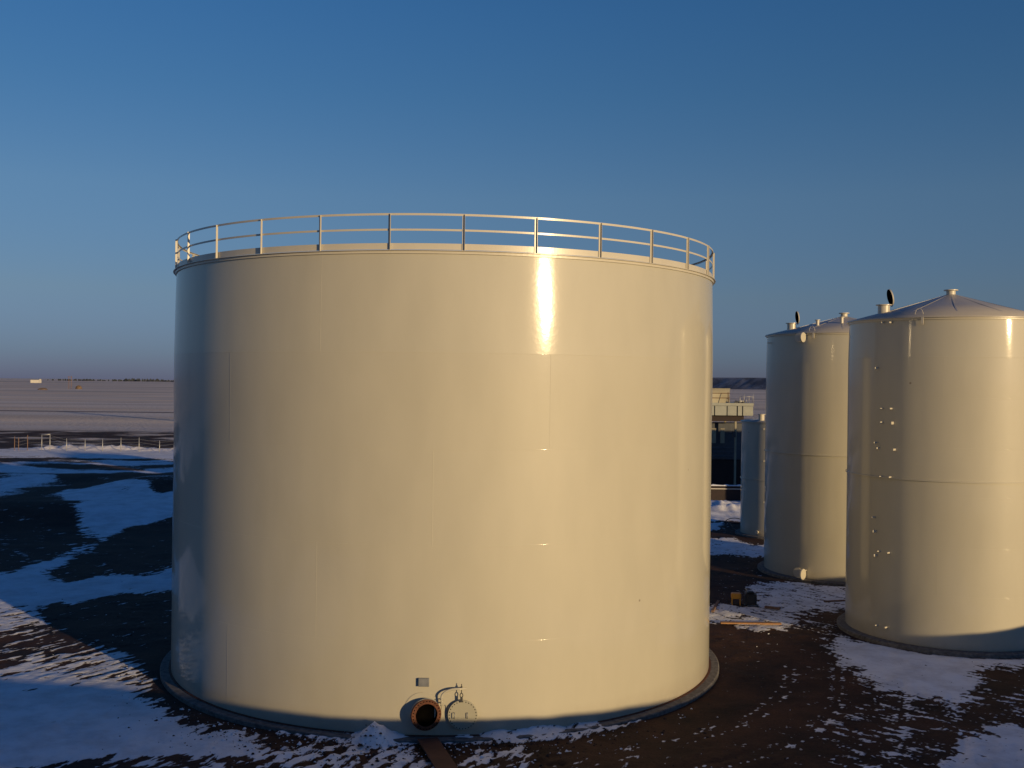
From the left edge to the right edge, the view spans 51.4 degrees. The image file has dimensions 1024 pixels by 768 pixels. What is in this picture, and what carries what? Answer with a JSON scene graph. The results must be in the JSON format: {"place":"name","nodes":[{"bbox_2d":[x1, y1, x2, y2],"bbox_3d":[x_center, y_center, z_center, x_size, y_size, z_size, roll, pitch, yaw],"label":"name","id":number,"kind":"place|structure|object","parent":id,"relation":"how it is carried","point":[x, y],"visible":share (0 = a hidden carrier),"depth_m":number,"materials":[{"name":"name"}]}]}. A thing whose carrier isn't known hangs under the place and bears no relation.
{"place":"outdoors","nodes":[
{"label":"outdoors","id":0,"kind":"place"},
{"bbox_2d":[0,378,1023,767],"bbox_3d":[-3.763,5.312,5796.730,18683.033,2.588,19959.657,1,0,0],"label":"ground","id":1,"kind":"structure","parent":0,"point":[86,532],"depth_m":33.19,"materials":[{"name":"red soil"}]},
{"bbox_2d":[30,379,40,382],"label":"barn","id":2,"kind":"structure","parent":1,"relation":"on","point":[35,380],"depth_m":1894.00,"materials":[{"name":"metal"}]},
{"bbox_2d":[14,434,172,451],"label":"wire fence","id":3,"kind":"object","parent":1,"relation":"on","point":[102,443],"visible":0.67,"depth_m":130.03,"materials":[{"name":"metal"}]},
{"bbox_2d":[47,378,173,381],"bbox_3d":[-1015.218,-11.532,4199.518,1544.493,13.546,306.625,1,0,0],"label":"distant trees","id":4,"kind":"object","parent":1,"relation":"on","point":[152,380],"visible":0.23,"depth_m":4135.39,"materials":[{"name":"plant"}]},
{"bbox_2d":[418,737,457,767],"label":"board","id":5,"kind":"object","parent":1,"relation":"on","point":[437,754],"visible":1,"depth_m":25.13,"materials":[{"name":"brown wood"}]},
{"bbox_2d":[160,213,718,743],"bbox_3d":[-2.160,2.478,35.017,17.787,13.468,17.823,1,0,0],"label":"storage tank","id":6,"kind":"object","parent":1,"relation":"on","point":[444,493],"visible":0.99,"depth_m":27.14,"materials":[{"name":"white metal"}]},
{"bbox_2d":[29,599,1021,767],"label":"soil clods","id":7,"kind":"object","parent":1,"relation":"on","point":[376,753],"visible":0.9,"depth_m":26.06,"materials":[{"name":"brown soil"}]},
{"bbox_2d":[100,595,970,767],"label":"snow clods","id":8,"kind":"object","parent":1,"relation":"on","point":[300,743],"visible":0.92,"depth_m":26.02,"materials":[{"name":"white snow"}]},
{"bbox_2d":[711,600,719,611],"bbox_3d":[8.177,8.916,42.714,0.100,0.070,2.131,1,0,17],"label":"timber scrap","id":9,"kind":"object","parent":1,"relation":"on","point":[715,605],"visible":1,"depth_m":42.64,"materials":[{"name":"brown wood"}]},
{"bbox_2d":[711,484,740,500],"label":"retaining wall","id":10,"kind":"structure","parent":1,"relation":"on","point":[727,492],"depth_m":82.50,"materials":[{"name":"grey concrete"}]},
{"bbox_2d":[713,378,765,389],"bbox_3d":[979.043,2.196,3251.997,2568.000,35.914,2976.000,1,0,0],"label":"plateau","id":11,"kind":"structure","parent":1,"relation":"on","point":[748,383],"depth_m":3057.04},
{"bbox_2d":[723,588,758,606],"bbox_3d":[9.291,8.621,43.116,1.414,0.737,0.455,1,0,8],"label":"portable pump","id":12,"kind":"object","parent":1,"relation":"on","point":[750,597],"visible":1,"depth_m":42.92,"materials":[{"name":"metal"}]},
{"bbox_2d":[735,414,765,539],"bbox_3d":[16.215,5.575,63.963,5.400,7.585,5.400,1,0,0],"label":"silo tank","id":13,"kind":"object","parent":1,"relation":"on","point":[752,477],"visible":0.38,"depth_m":62.67,"materials":[{"name":"white metal"}]},
{"bbox_2d":[720,621,781,624],"bbox_3d":[8.879,8.891,39.553,2.225,0.070,0.220,1,0,3],"label":"lumber plank","id":14,"kind":"object","parent":1,"relation":"on","point":[759,623],"visible":1,"depth_m":39.50,"materials":[{"name":"brown wood"}]},
{"bbox_2d":[764,605,780,609],"bbox_3d":[10.383,8.915,42.389,0.619,0.080,0.160,1,0,34],"label":"timber scrap","id":15,"kind":"object","parent":1,"relation":"on","point":[773,607],"visible":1,"depth_m":42.33,"materials":[{"name":"brown wood"}]},
{"bbox_2d":[757,311,855,586],"bbox_3d":[15.980,2.947,51.421,7.872,12.846,7.872,1,0,0],"label":"silo tank","id":16,"kind":"object","parent":1,"relation":"on","point":[805,449],"visible":0.56,"depth_m":48.78,"materials":[{"name":"white metal"}]},
{"bbox_2d":[824,600,844,601],"bbox_3d":[13.348,8.976,44.010,0.980,0.060,0.070,1,0,-15],"label":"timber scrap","id":17,"kind":"object","parent":1,"relation":"on","point":[833,600],"visible":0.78,"depth_m":43.96,"materials":[{"name":"brown wood"}]},
{"bbox_2d":[837,289,1023,658],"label":"silo tank","id":18,"kind":"object","parent":1,"relation":"on","point":[934,470],"visible":1,"depth_m":35.96,"materials":[{"name":"white metal"}]},
{"bbox_2d":[0,0,1023,379],"label":"sky","id":19,"kind":"structure","parent":0,"point":[830,157],"materials":[{"name":"blue"}]},
{"bbox_2d":[711,388,753,484],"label":"building","id":20,"kind":"structure","parent":0,"point":[726,453],"depth_m":93.90,"materials":[{"name":"metal"}]}
]}

